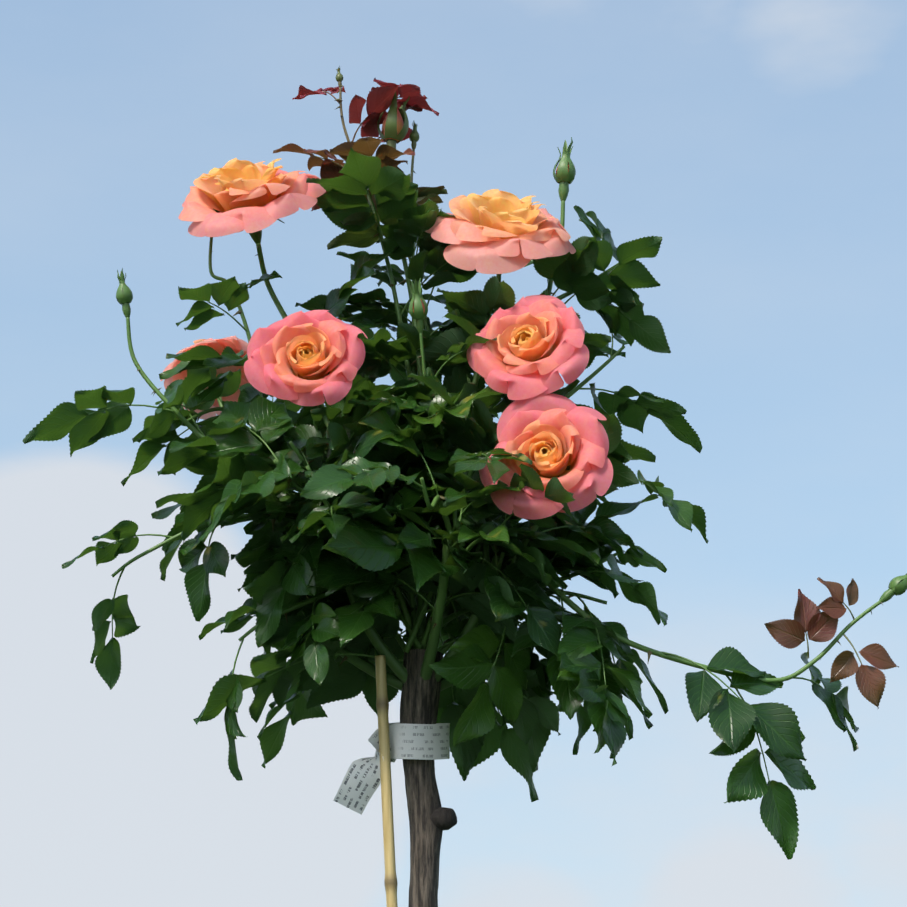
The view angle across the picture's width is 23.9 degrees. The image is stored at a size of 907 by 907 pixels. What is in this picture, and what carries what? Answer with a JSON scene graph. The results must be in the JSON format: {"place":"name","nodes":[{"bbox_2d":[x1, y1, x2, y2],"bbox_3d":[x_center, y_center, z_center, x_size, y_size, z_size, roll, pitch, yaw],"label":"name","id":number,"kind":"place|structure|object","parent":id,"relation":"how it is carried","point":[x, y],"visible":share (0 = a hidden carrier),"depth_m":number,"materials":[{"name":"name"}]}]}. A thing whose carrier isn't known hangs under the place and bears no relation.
{"place":"outdoors","nodes":[
{"label":"outdoors","id":0,"kind":"place"},
{"bbox_2d":[0,0,906,906],"label":"sky","id":1,"kind":"structure","parent":0,"point":[763,142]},
{"label":"ground","id":2,"kind":"structure","parent":0,"visible":0},
{"bbox_2d":[375,655,397,906],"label":"cane","id":3,"kind":"object","parent":2,"relation":"on","point":[382,708],"visible":1,"depth_m":2.04,"materials":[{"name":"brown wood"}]},
{"bbox_2d":[400,649,456,906],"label":"trunk","id":4,"kind":"object","parent":2,"relation":"on","point":[431,818],"visible":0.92,"depth_m":2.05,"materials":[{"name":"brown plant"}]},
{"bbox_2d":[333,722,449,814],"bbox_3d":[-0.057,0.299,2.056,0.114,0.092,0.044,7,-17,-24],"label":"label","id":5,"kind":"object","parent":4,"relation":"attached to","point":[360,784],"visible":0.96,"depth_m":2.05,"materials":[{"name":"white paper"}]},
{"bbox_2d":[23,78,898,859],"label":"leaves","id":6,"kind":"object","parent":4,"relation":"attached to","point":[369,538],"visible":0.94,"depth_m":2.07,"materials":[{"name":"green plant"}]},
{"bbox_2d":[88,65,906,780],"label":"stems","id":7,"kind":"object","parent":4,"relation":"attached to","point":[422,629],"visible":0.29,"depth_m":2.09,"materials":[{"name":"green plant"}]},
{"bbox_2d":[160,108,612,519],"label":"petals","id":8,"kind":"object","parent":7,"relation":"attached to","point":[534,350],"visible":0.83,"depth_m":2.04,"materials":[{"name":"pink plant"}]}
]}

